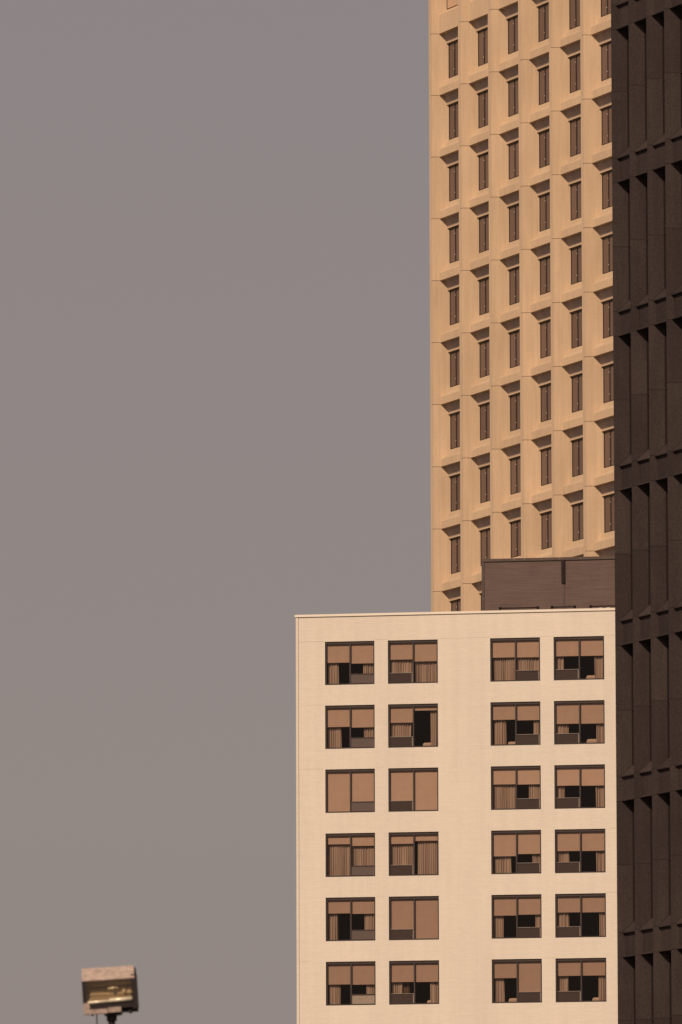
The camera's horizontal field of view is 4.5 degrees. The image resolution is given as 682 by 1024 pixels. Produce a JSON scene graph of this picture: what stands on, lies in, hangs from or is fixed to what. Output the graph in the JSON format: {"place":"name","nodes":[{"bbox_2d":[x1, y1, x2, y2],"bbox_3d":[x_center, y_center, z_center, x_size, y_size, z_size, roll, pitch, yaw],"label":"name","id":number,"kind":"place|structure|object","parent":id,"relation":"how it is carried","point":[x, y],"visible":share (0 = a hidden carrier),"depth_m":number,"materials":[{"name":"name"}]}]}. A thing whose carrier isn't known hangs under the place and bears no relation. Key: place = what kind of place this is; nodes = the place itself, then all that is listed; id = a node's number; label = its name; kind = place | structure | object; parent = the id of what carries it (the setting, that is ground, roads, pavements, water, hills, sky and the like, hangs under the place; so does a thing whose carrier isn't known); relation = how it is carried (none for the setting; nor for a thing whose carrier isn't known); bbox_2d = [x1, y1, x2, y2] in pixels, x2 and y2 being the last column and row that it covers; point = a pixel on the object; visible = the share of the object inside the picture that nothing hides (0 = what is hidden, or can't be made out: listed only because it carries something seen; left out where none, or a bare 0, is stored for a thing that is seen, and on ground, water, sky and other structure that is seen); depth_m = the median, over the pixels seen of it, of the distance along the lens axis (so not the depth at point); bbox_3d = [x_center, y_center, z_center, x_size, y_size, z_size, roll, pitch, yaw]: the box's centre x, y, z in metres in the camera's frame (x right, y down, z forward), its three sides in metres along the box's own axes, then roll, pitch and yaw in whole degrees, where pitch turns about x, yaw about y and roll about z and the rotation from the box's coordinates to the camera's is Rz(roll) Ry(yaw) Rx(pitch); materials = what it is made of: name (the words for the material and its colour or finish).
{"place":"outdoors","nodes":[
{"label":"outdoors","id":0,"kind":"place"},
{"bbox_2d":[81,965,138,1023],"bbox_3d":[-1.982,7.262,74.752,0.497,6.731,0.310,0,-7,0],"label":"floodlight","id":1,"kind":"object","parent":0,"point":[111,993],"visible":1,"depth_m":75.06,"materials":[{"name":"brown metal"}]},
{"bbox_2d":[0,0,430,1023],"label":"sky","id":2,"kind":"structure","parent":0,"point":[215,215],"materials":[{"name":"grey"}]},
{"bbox_2d":[295,556,617,1023],"bbox_3d":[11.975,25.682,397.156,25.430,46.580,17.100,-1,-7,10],"label":"apartment building","id":3,"kind":"structure","parent":0,"point":[462,869],"depth_m":391.32,"materials":[{"name":"paint"}]},
{"bbox_2d":[325,641,374,684],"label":"window","id":4,"kind":"structure","parent":3,"relation":"in","point":[351,662],"depth_m":393.01,"materials":[{"name":"brown glass"}]},
{"bbox_2d":[325,705,374,748],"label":"window","id":5,"kind":"structure","parent":3,"relation":"in","point":[346,726],"depth_m":392.63,"materials":[{"name":"brown glass"}]},
{"bbox_2d":[326,769,374,812],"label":"window","id":6,"kind":"structure","parent":3,"relation":"in","point":[347,790],"depth_m":392.24,"materials":[{"name":"brown glass"}]},
{"bbox_2d":[326,833,374,876],"bbox_3d":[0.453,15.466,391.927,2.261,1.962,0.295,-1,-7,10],"label":"window","id":7,"kind":"structure","parent":3,"relation":"in","point":[347,854],"depth_m":391.96,"materials":[{"name":"brown glass"}]},
{"bbox_2d":[326,897,374,940],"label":"window","id":8,"kind":"structure","parent":3,"relation":"in","point":[347,918],"depth_m":391.67,"materials":[{"name":"brown glass"}]},
{"bbox_2d":[326,961,375,1005],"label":"window","id":9,"kind":"structure","parent":3,"relation":"in","point":[347,983],"depth_m":391.29,"materials":[{"name":"brown glass"}]},
{"bbox_2d":[388,640,437,683],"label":"window","id":10,"kind":"structure","parent":3,"relation":"in","point":[409,661],"depth_m":392.44,"materials":[{"name":"brown glass"}]},
{"bbox_2d":[388,704,437,747],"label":"window","id":11,"kind":"structure","parent":3,"relation":"in","point":[409,725],"depth_m":392.24,"materials":[{"name":"brown glass"}]},
{"bbox_2d":[389,768,437,811],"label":"window","id":12,"kind":"structure","parent":3,"relation":"in","point":[410,789],"depth_m":391.67,"materials":[{"name":"brown glass"}]},
{"bbox_2d":[389,832,438,875],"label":"window","id":13,"kind":"structure","parent":3,"relation":"in","point":[410,853],"depth_m":391.38,"materials":[{"name":"brown glass"}]},
{"bbox_2d":[389,896,438,939],"bbox_3d":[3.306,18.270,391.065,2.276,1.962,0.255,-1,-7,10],"label":"window","id":14,"kind":"structure","parent":3,"relation":"in","point":[410,917],"depth_m":391.00,"materials":[{"name":"brown glass"}]},
{"bbox_2d":[389,960,438,1004],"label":"window","id":15,"kind":"structure","parent":3,"relation":"in","point":[410,982],"depth_m":390.71,"materials":[{"name":"brown glass"}]},
{"bbox_2d":[490,637,539,681],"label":"window","id":16,"kind":"structure","parent":3,"relation":"in","point":[511,659],"depth_m":391.67,"materials":[{"name":"brown glass"}]},
{"bbox_2d":[491,701,540,745],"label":"window","id":17,"kind":"structure","parent":3,"relation":"in","point":[517,722],"depth_m":391.38,"materials":[{"name":"brown glass"}]},
{"bbox_2d":[491,766,540,809],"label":"window","id":18,"kind":"structure","parent":3,"relation":"in","point":[512,787],"depth_m":391.00,"materials":[{"name":"brown glass"}]},
{"bbox_2d":[491,830,540,873],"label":"window","id":19,"kind":"structure","parent":3,"relation":"in","point":[512,851],"depth_m":390.62,"materials":[{"name":"brown glass"}]},
{"bbox_2d":[492,894,541,938],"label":"window","id":20,"kind":"structure","parent":3,"relation":"in","point":[513,916],"depth_m":390.33,"materials":[{"name":"brown glass"}]},
{"bbox_2d":[492,959,541,1002],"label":"window","id":21,"kind":"structure","parent":3,"relation":"in","point":[521,979],"depth_m":389.95,"materials":[{"name":"brown glass"}]},
{"bbox_2d":[554,636,603,679],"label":"window","id":22,"kind":"structure","parent":3,"relation":"in","point":[575,658],"depth_m":391.19,"materials":[{"name":"brown glass"}]},
{"bbox_2d":[554,700,604,744],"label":"window","id":23,"kind":"structure","parent":3,"relation":"in","point":[575,722],"depth_m":390.81,"materials":[{"name":"brown glass"}]},
{"bbox_2d":[555,764,604,808],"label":"window","id":24,"kind":"structure","parent":3,"relation":"in","point":[576,786],"depth_m":390.52,"materials":[{"name":"brown glass"}]},
{"bbox_2d":[555,829,605,872],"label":"window","id":25,"kind":"structure","parent":3,"relation":"in","point":[576,850],"depth_m":390.14,"materials":[{"name":"brown glass"}]},
{"bbox_2d":[555,893,605,937],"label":"window","id":26,"kind":"structure","parent":3,"relation":"in","point":[576,915],"depth_m":389.86,"materials":[{"name":"brown glass"}]},
{"bbox_2d":[556,958,606,1001],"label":"window","id":27,"kind":"structure","parent":3,"relation":"in","point":[577,979],"depth_m":389.48,"materials":[{"name":"brown glass"}]},
{"bbox_2d":[587,739,595,742],"bbox_3d":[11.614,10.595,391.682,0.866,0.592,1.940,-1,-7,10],"label":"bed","id":28,"kind":"object","parent":3,"relation":"in","point":[591,740],"visible":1,"depth_m":390.80,"materials":[{"name":"fabric"}]},
{"bbox_2d":[429,0,614,611],"bbox_3d":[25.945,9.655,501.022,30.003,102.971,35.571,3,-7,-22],"label":"office tower","id":29,"kind":"structure","parent":0,"point":[521,305],"depth_m":503.59,"materials":[{"name":"beige concrete"}]},
{"bbox_2d":[448,40,457,77],"bbox_3d":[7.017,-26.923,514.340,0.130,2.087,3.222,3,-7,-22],"label":"window","id":30,"kind":"structure","parent":29,"relation":"in","point":[453,46],"depth_m":515.22,"materials":[{"name":"brown glass"}]},
{"bbox_2d":[449,102,458,139],"bbox_3d":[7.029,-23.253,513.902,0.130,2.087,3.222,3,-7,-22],"label":"window","id":31,"kind":"structure","parent":29,"relation":"in","point":[453,108],"depth_m":514.71,"materials":[{"name":"brown glass"}]},
{"bbox_2d":[449,163,458,201],"bbox_3d":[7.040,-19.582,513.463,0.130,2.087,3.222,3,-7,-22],"label":"window","id":32,"kind":"structure","parent":29,"relation":"in","point":[453,170],"depth_m":514.34,"materials":[{"name":"brown glass"}]},
{"bbox_2d":[449,225,458,262],"bbox_3d":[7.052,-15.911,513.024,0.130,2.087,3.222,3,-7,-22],"label":"window","id":33,"kind":"structure","parent":29,"relation":"in","point":[454,231],"depth_m":513.96,"materials":[{"name":"brown glass"}]},
{"bbox_2d":[450,287,458,324],"bbox_3d":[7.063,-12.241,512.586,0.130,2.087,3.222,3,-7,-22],"label":"window","id":34,"kind":"structure","parent":29,"relation":"in","point":[454,293],"depth_m":513.46,"materials":[{"name":"brown glass"}]},
{"bbox_2d":[450,349,459,386],"bbox_3d":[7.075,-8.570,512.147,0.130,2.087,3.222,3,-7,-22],"label":"window","id":35,"kind":"structure","parent":29,"relation":"in","point":[455,355],"depth_m":512.96,"materials":[{"name":"brown glass"}]},
{"bbox_2d":[450,412,459,449],"bbox_3d":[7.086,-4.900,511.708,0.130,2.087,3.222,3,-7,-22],"label":"window","id":36,"kind":"structure","parent":29,"relation":"in","point":[455,417],"depth_m":512.58,"materials":[{"name":"brown glass"}]},
{"bbox_2d":[450,474,459,511],"bbox_3d":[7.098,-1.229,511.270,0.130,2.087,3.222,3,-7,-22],"label":"window","id":37,"kind":"structure","parent":29,"relation":"in","point":[454,480],"depth_m":512.08,"materials":[{"name":"brown glass"}]},
{"bbox_2d":[451,536,460,573],"bbox_3d":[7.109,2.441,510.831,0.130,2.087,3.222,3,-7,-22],"label":"window","id":38,"kind":"structure","parent":29,"relation":"in","point":[455,542],"depth_m":511.71,"materials":[{"name":"brown glass"}]},
{"bbox_2d":[451,599,460,610],"bbox_3d":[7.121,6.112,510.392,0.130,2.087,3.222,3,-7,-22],"label":"window","id":39,"kind":"structure","parent":29,"relation":"in","point":[456,604],"depth_m":511.33,"materials":[{"name":"brown glass"}]},
{"bbox_2d":[478,28,487,66],"bbox_3d":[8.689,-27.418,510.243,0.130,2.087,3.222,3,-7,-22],"label":"window","id":40,"kind":"structure","parent":29,"relation":"in","point":[482,34],"depth_m":511.08,"materials":[{"name":"brown glass"}]},
{"bbox_2d":[478,90,487,128],"bbox_3d":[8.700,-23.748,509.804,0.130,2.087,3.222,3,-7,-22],"label":"window","id":41,"kind":"structure","parent":29,"relation":"in","point":[483,96],"depth_m":510.71,"materials":[{"name":"brown glass"}]},
{"bbox_2d":[479,152,488,190],"bbox_3d":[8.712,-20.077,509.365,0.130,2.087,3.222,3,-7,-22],"label":"window","id":42,"kind":"structure","parent":29,"relation":"in","point":[483,159],"depth_m":510.21,"materials":[{"name":"brown glass"}]},
{"bbox_2d":[479,214,488,252],"bbox_3d":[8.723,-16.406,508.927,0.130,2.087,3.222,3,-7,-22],"label":"window","id":43,"kind":"structure","parent":29,"relation":"in","point":[483,221],"depth_m":509.71,"materials":[{"name":"brown glass"}]},
{"bbox_2d":[479,277,488,314],"bbox_3d":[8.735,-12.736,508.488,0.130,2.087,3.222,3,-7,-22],"label":"window","id":44,"kind":"structure","parent":29,"relation":"in","point":[483,283],"depth_m":509.34,"materials":[{"name":"brown glass"}]},
{"bbox_2d":[479,340,489,377],"bbox_3d":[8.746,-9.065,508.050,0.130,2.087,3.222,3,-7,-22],"label":"window","id":45,"kind":"structure","parent":29,"relation":"in","point":[484,346],"depth_m":508.84,"materials":[{"name":"brown glass"}]},
{"bbox_2d":[480,402,489,440],"bbox_3d":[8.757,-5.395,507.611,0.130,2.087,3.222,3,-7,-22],"label":"window","id":46,"kind":"structure","parent":29,"relation":"in","point":[484,408],"depth_m":508.47,"materials":[{"name":"brown glass"}]},
{"bbox_2d":[480,465,489,502],"bbox_3d":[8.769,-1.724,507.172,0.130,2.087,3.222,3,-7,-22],"label":"window","id":47,"kind":"structure","parent":29,"relation":"in","point":[484,471],"depth_m":508.10,"materials":[{"name":"brown glass"}]},
{"bbox_2d":[480,528,490,558],"bbox_3d":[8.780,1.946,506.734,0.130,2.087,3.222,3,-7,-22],"label":"window","id":48,"kind":"structure","parent":29,"relation":"in","point":[484,534],"depth_m":507.60,"materials":[{"name":"brown glass"}]},
{"bbox_2d":[508,15,517,53],"bbox_3d":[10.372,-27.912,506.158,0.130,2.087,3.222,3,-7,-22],"label":"window","id":49,"kind":"structure","parent":29,"relation":"in","point":[512,22],"depth_m":506.98,"materials":[{"name":"brown glass"}]},
{"bbox_2d":[508,78,518,116],"bbox_3d":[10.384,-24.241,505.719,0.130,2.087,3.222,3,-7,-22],"label":"window","id":50,"kind":"structure","parent":29,"relation":"in","point":[513,100],"depth_m":506.61,"materials":[{"name":"brown glass"}]},
{"bbox_2d":[509,141,518,179],"bbox_3d":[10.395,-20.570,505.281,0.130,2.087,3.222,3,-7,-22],"label":"window","id":51,"kind":"structure","parent":29,"relation":"in","point":[513,147],"depth_m":506.12,"materials":[{"name":"brown glass"}]},
{"bbox_2d":[509,204,518,242],"bbox_3d":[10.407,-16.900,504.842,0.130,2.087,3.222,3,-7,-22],"label":"window","id":52,"kind":"structure","parent":29,"relation":"in","point":[513,210],"depth_m":505.75,"materials":[{"name":"brown glass"}]},
{"bbox_2d":[509,267,519,304],"bbox_3d":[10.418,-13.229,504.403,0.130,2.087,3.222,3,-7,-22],"label":"window","id":53,"kind":"structure","parent":29,"relation":"in","point":[514,279],"depth_m":505.25,"materials":[{"name":"brown glass"}]},
{"bbox_2d":[510,330,519,367],"bbox_3d":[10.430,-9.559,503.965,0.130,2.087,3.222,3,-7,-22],"label":"window","id":54,"kind":"structure","parent":29,"relation":"in","point":[514,336],"depth_m":504.76,"materials":[{"name":"brown glass"}]},
{"bbox_2d":[510,393,519,431],"bbox_3d":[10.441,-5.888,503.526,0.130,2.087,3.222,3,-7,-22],"label":"window","id":55,"kind":"structure","parent":29,"relation":"in","point":[514,399],"depth_m":504.39,"materials":[{"name":"brown glass"}]},
{"bbox_2d":[510,456,520,494],"bbox_3d":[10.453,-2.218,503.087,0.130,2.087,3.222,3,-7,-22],"label":"window","id":56,"kind":"structure","parent":29,"relation":"in","point":[515,463],"depth_m":503.90,"materials":[{"name":"brown glass"}]},
{"bbox_2d":[511,520,520,557],"bbox_3d":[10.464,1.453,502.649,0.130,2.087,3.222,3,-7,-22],"label":"window","id":57,"kind":"structure","parent":29,"relation":"in","point":[515,525],"depth_m":503.41,"materials":[{"name":"brown glass"}]},
{"bbox_2d":[538,2,548,41],"bbox_3d":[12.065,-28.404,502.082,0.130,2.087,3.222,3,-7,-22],"label":"window","id":58,"kind":"structure","parent":29,"relation":"in","point":[543,10],"depth_m":502.91,"materials":[{"name":"brown glass"}]},
{"bbox_2d":[539,66,548,104],"bbox_3d":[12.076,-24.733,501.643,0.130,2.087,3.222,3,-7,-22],"label":"window","id":59,"kind":"structure","parent":29,"relation":"in","point":[544,72],"depth_m":502.42,"materials":[{"name":"brown glass"}]},
{"bbox_2d":[539,129,549,167],"bbox_3d":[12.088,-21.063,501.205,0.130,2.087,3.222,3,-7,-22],"label":"window","id":60,"kind":"structure","parent":29,"relation":"in","point":[544,136],"depth_m":502.05,"materials":[{"name":"brown glass"}]},
{"bbox_2d":[539,192,549,231],"bbox_3d":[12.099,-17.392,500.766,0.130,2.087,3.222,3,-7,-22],"label":"window","id":61,"kind":"structure","parent":29,"relation":"in","point":[544,200],"depth_m":501.56,"materials":[{"name":"brown glass"}]},
{"bbox_2d":[540,256,549,294],"bbox_3d":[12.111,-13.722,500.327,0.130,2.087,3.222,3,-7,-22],"label":"window","id":62,"kind":"structure","parent":29,"relation":"in","point":[544,262],"depth_m":501.20,"materials":[{"name":"brown glass"}]},
{"bbox_2d":[540,319,550,358],"bbox_3d":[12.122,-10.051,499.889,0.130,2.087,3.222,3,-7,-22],"label":"window","id":63,"kind":"structure","parent":29,"relation":"in","point":[545,327],"depth_m":500.71,"materials":[{"name":"brown glass"}]},
{"bbox_2d":[540,383,550,421],"bbox_3d":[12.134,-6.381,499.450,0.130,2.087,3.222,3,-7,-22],"label":"window","id":64,"kind":"structure","parent":29,"relation":"in","point":[545,390],"depth_m":500.22,"materials":[{"name":"brown glass"}]},
{"bbox_2d":[541,447,551,485],"bbox_3d":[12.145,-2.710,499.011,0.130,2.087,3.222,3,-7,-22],"label":"window","id":65,"kind":"structure","parent":29,"relation":"in","point":[546,460],"depth_m":499.85,"materials":[{"name":"brown glass"}]},
{"bbox_2d":[541,511,551,549],"bbox_3d":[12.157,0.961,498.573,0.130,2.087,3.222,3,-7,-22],"label":"window","id":66,"kind":"structure","parent":29,"relation":"in","point":[546,518],"depth_m":499.37,"materials":[{"name":"brown glass"}]},
{"bbox_2d":[569,0,579,29],"bbox_3d":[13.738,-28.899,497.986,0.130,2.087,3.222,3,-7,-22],"label":"window","id":67,"kind":"structure","parent":29,"relation":"in","point":[574,5],"depth_m":498.88,"materials":[{"name":"brown glass"}]},
{"bbox_2d":[570,54,580,92],"bbox_3d":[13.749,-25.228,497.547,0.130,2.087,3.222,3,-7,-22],"label":"window","id":68,"kind":"structure","parent":29,"relation":"in","point":[575,72],"depth_m":498.27,"materials":[{"name":"brown glass"}]},
{"bbox_2d":[570,117,580,156],"bbox_3d":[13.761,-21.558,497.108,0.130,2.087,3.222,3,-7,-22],"label":"window","id":69,"kind":"structure","parent":29,"relation":"in","point":[575,125],"depth_m":497.90,"materials":[{"name":"brown glass"}]},
{"bbox_2d":[570,181,580,220],"bbox_3d":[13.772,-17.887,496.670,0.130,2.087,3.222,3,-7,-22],"label":"window","id":70,"kind":"structure","parent":29,"relation":"in","point":[575,189],"depth_m":497.54,"materials":[{"name":"brown glass"}]},
{"bbox_2d":[571,245,581,284],"bbox_3d":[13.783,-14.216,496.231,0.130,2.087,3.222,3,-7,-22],"label":"window","id":71,"kind":"structure","parent":29,"relation":"in","point":[576,252],"depth_m":497.05,"materials":[{"name":"brown glass"}]},
{"bbox_2d":[571,309,581,348],"bbox_3d":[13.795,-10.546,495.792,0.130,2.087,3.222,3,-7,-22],"label":"window","id":72,"kind":"structure","parent":29,"relation":"in","point":[576,316],"depth_m":496.69,"materials":[{"name":"brown glass"}]},
{"bbox_2d":[572,374,582,412],"bbox_3d":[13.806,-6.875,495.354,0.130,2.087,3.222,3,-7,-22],"label":"window","id":73,"kind":"structure","parent":29,"relation":"in","point":[577,382],"depth_m":496.08,"materials":[{"name":"brown glass"}]},
{"bbox_2d":[572,438,582,476],"bbox_3d":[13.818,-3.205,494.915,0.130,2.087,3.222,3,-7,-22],"label":"window","id":74,"kind":"structure","parent":29,"relation":"in","point":[577,445],"depth_m":495.72,"materials":[{"name":"brown glass"}]},
{"bbox_2d":[572,502,583,540],"bbox_3d":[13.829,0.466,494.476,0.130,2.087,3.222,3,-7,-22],"label":"window","id":75,"kind":"structure","parent":29,"relation":"in","point":[577,509],"depth_m":495.36,"materials":[{"name":"brown glass"}]},
{"bbox_2d":[601,0,610,16],"bbox_3d":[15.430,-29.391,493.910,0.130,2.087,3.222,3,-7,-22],"label":"window","id":76,"kind":"structure","parent":29,"relation":"in","point":[605,4],"depth_m":494.75,"materials":[{"name":"brown glass"}]},
{"bbox_2d":[601,41,610,80],"bbox_3d":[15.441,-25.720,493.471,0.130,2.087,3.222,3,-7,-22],"label":"window","id":77,"kind":"structure","parent":29,"relation":"in","point":[605,48],"depth_m":494.39,"materials":[{"name":"brown glass"}]},
{"bbox_2d":[601,105,611,144],"bbox_3d":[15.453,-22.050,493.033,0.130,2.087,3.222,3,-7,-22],"label":"window","id":78,"kind":"structure","parent":29,"relation":"in","point":[606,113],"depth_m":493.91,"materials":[{"name":"brown glass"}]},
{"bbox_2d":[602,170,611,209],"bbox_3d":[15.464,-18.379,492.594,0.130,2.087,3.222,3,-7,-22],"label":"window","id":79,"kind":"structure","parent":29,"relation":"in","point":[606,176],"depth_m":493.43,"materials":[{"name":"brown glass"}]},
{"bbox_2d":[602,235,612,273],"bbox_3d":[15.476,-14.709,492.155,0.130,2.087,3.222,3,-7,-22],"label":"window","id":80,"kind":"structure","parent":29,"relation":"in","point":[607,246],"depth_m":493.07,"materials":[{"name":"brown glass"}]},
{"bbox_2d":[603,299,612,338],"bbox_3d":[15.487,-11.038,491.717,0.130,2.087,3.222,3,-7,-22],"label":"window","id":81,"kind":"structure","parent":29,"relation":"in","point":[607,305],"depth_m":492.58,"materials":[{"name":"brown glass"}]},
{"bbox_2d":[603,364,613,402],"bbox_3d":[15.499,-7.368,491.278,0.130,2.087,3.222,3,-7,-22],"label":"window","id":82,"kind":"structure","parent":29,"relation":"in","point":[608,392],"depth_m":492.22,"materials":[{"name":"brown glass"}]},
{"bbox_2d":[604,429,613,467],"bbox_3d":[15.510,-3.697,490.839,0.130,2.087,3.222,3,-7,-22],"label":"window","id":83,"kind":"structure","parent":29,"relation":"in","point":[609,434],"depth_m":491.74,"materials":[{"name":"brown glass"}]},
{"bbox_2d":[604,494,613,532],"bbox_3d":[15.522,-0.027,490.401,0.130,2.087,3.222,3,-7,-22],"label":"window","id":84,"kind":"structure","parent":29,"relation":"in","point":[609,499],"depth_m":491.26,"materials":[{"name":"brown glass"}]},
{"bbox_2d":[611,0,681,1023],"bbox_3d":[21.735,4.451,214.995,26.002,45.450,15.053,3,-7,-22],"label":"granite tower","id":85,"kind":"structure","parent":0,"point":[646,66],"depth_m":216.07,"materials":[{"name":"black stone"}]},
{"bbox_2d":[627,29,628,146],"bbox_3d":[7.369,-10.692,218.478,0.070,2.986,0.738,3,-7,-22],"label":"window","id":86,"kind":"structure","parent":85,"relation":"in","point":[628,29],"depth_m":218.80,"materials":[{"name":"black glass"}]},
{"bbox_2d":[628,182,629,300],"bbox_3d":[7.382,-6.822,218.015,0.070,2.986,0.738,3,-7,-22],"label":"window","id":87,"kind":"structure","parent":85,"relation":"in","point":[629,182],"depth_m":218.32,"materials":[{"name":"black glass"}]},
{"bbox_2d":[629,336,631,454],"bbox_3d":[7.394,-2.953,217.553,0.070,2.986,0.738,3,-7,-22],"label":"window","id":88,"kind":"structure","parent":85,"relation":"in","point":[630,336],"depth_m":217.89,"materials":[{"name":"black glass"}]},
{"bbox_2d":[630,491,632,609],"bbox_3d":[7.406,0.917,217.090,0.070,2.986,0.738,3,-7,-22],"label":"window","id":89,"kind":"structure","parent":85,"relation":"in","point":[630,491],"depth_m":217.41,"materials":[{"name":"black glass"}]},
{"bbox_2d":[631,646,633,764],"bbox_3d":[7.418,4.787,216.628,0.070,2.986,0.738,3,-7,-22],"label":"window","id":90,"kind":"structure","parent":85,"relation":"in","point":[631,646],"depth_m":216.94,"materials":[{"name":"black glass"}]},
{"bbox_2d":[632,801,634,920],"bbox_3d":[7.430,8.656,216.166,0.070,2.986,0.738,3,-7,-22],"label":"window","id":91,"kind":"structure","parent":85,"relation":"in","point":[633,801],"depth_m":216.46,"materials":[{"name":"black glass"}]},
{"bbox_2d":[633,958,635,1023],"bbox_3d":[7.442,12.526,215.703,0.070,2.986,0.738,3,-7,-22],"label":"window","id":92,"kind":"structure","parent":85,"relation":"in","point":[633,958],"depth_m":216.09,"materials":[{"name":"black glass"}]},
{"bbox_2d":[644,23,646,140],"bbox_3d":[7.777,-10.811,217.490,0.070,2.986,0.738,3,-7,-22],"label":"window","id":93,"kind":"structure","parent":85,"relation":"in","point":[644,23],"depth_m":217.78,"materials":[{"name":"black glass"}]},
{"bbox_2d":[645,176,647,294],"bbox_3d":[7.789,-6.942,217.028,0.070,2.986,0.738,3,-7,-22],"label":"window","id":94,"kind":"structure","parent":85,"relation":"in","point":[646,176],"depth_m":217.31,"materials":[{"name":"black glass"}]},
{"bbox_2d":[646,331,648,449],"bbox_3d":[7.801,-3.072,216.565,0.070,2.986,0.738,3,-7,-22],"label":"window","id":95,"kind":"structure","parent":85,"relation":"in","point":[646,331],"depth_m":216.88,"materials":[{"name":"black glass"}]},
{"bbox_2d":[648,486,649,604],"bbox_3d":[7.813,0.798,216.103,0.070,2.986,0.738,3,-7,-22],"label":"window","id":96,"kind":"structure","parent":85,"relation":"in","point":[648,486],"depth_m":216.41,"materials":[{"name":"black glass"}]},
{"bbox_2d":[649,641,651,760],"bbox_3d":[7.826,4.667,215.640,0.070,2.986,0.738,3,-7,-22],"label":"window","id":97,"kind":"structure","parent":85,"relation":"in","point":[650,641],"depth_m":215.93,"materials":[{"name":"black glass"}]},
{"bbox_2d":[650,798,652,917],"bbox_3d":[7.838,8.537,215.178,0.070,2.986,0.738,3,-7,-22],"label":"window","id":98,"kind":"structure","parent":85,"relation":"in","point":[650,798],"depth_m":215.51,"materials":[{"name":"black glass"}]},
{"bbox_2d":[651,955,653,1023],"bbox_3d":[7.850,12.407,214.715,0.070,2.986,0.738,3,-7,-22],"label":"window","id":99,"kind":"structure","parent":85,"relation":"in","point":[651,955],"depth_m":215.09,"materials":[{"name":"black glass"}]},
{"bbox_2d":[662,15,664,133],"bbox_3d":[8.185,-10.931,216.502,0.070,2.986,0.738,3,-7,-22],"label":"window","id":100,"kind":"structure","parent":85,"relation":"in","point":[663,81],"depth_m":216.83,"materials":[{"name":"black glass"}]},
{"bbox_2d":[663,170,665,288],"bbox_3d":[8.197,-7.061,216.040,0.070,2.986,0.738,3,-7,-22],"label":"window","id":101,"kind":"structure","parent":85,"relation":"in","point":[664,212],"depth_m":216.35,"materials":[{"name":"black glass"}]},
{"bbox_2d":[664,325,666,444],"bbox_3d":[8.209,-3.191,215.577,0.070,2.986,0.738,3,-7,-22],"label":"window","id":102,"kind":"structure","parent":85,"relation":"in","point":[665,343],"depth_m":215.88,"materials":[{"name":"black glass"}]},
{"bbox_2d":[665,481,667,600],"bbox_3d":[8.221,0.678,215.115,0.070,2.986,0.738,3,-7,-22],"label":"window","id":103,"kind":"structure","parent":85,"relation":"in","point":[666,482],"depth_m":215.40,"materials":[{"name":"black glass"}]},
{"bbox_2d":[667,637,669,757],"bbox_3d":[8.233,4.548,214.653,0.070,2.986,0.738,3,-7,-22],"label":"window","id":104,"kind":"structure","parent":85,"relation":"in","point":[668,737],"depth_m":214.93,"materials":[{"name":"black glass"}]},
{"bbox_2d":[668,794,670,914],"bbox_3d":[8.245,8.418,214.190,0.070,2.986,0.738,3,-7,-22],"label":"window","id":105,"kind":"structure","parent":85,"relation":"in","point":[669,869],"depth_m":214.51,"materials":[{"name":"black glass"}]},
{"bbox_2d":[669,952,671,1023],"bbox_3d":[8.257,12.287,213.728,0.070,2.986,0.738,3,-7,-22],"label":"window","id":106,"kind":"structure","parent":85,"relation":"in","point":[670,1000],"depth_m":214.09,"materials":[{"name":"black glass"}]},
{"bbox_2d":[680,8,681,127],"bbox_3d":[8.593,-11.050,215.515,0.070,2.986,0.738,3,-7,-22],"label":"window","id":107,"kind":"structure","parent":85,"relation":"in","point":[681,8],"depth_m":215.83,"materials":[{"name":"black glass"}]},
{"bbox_2d":[681,164,681,220],"bbox_3d":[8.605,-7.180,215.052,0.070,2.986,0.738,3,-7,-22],"label":"window","id":108,"kind":"structure","parent":85,"relation":"in","point":[681,164],"depth_m":215.46,"materials":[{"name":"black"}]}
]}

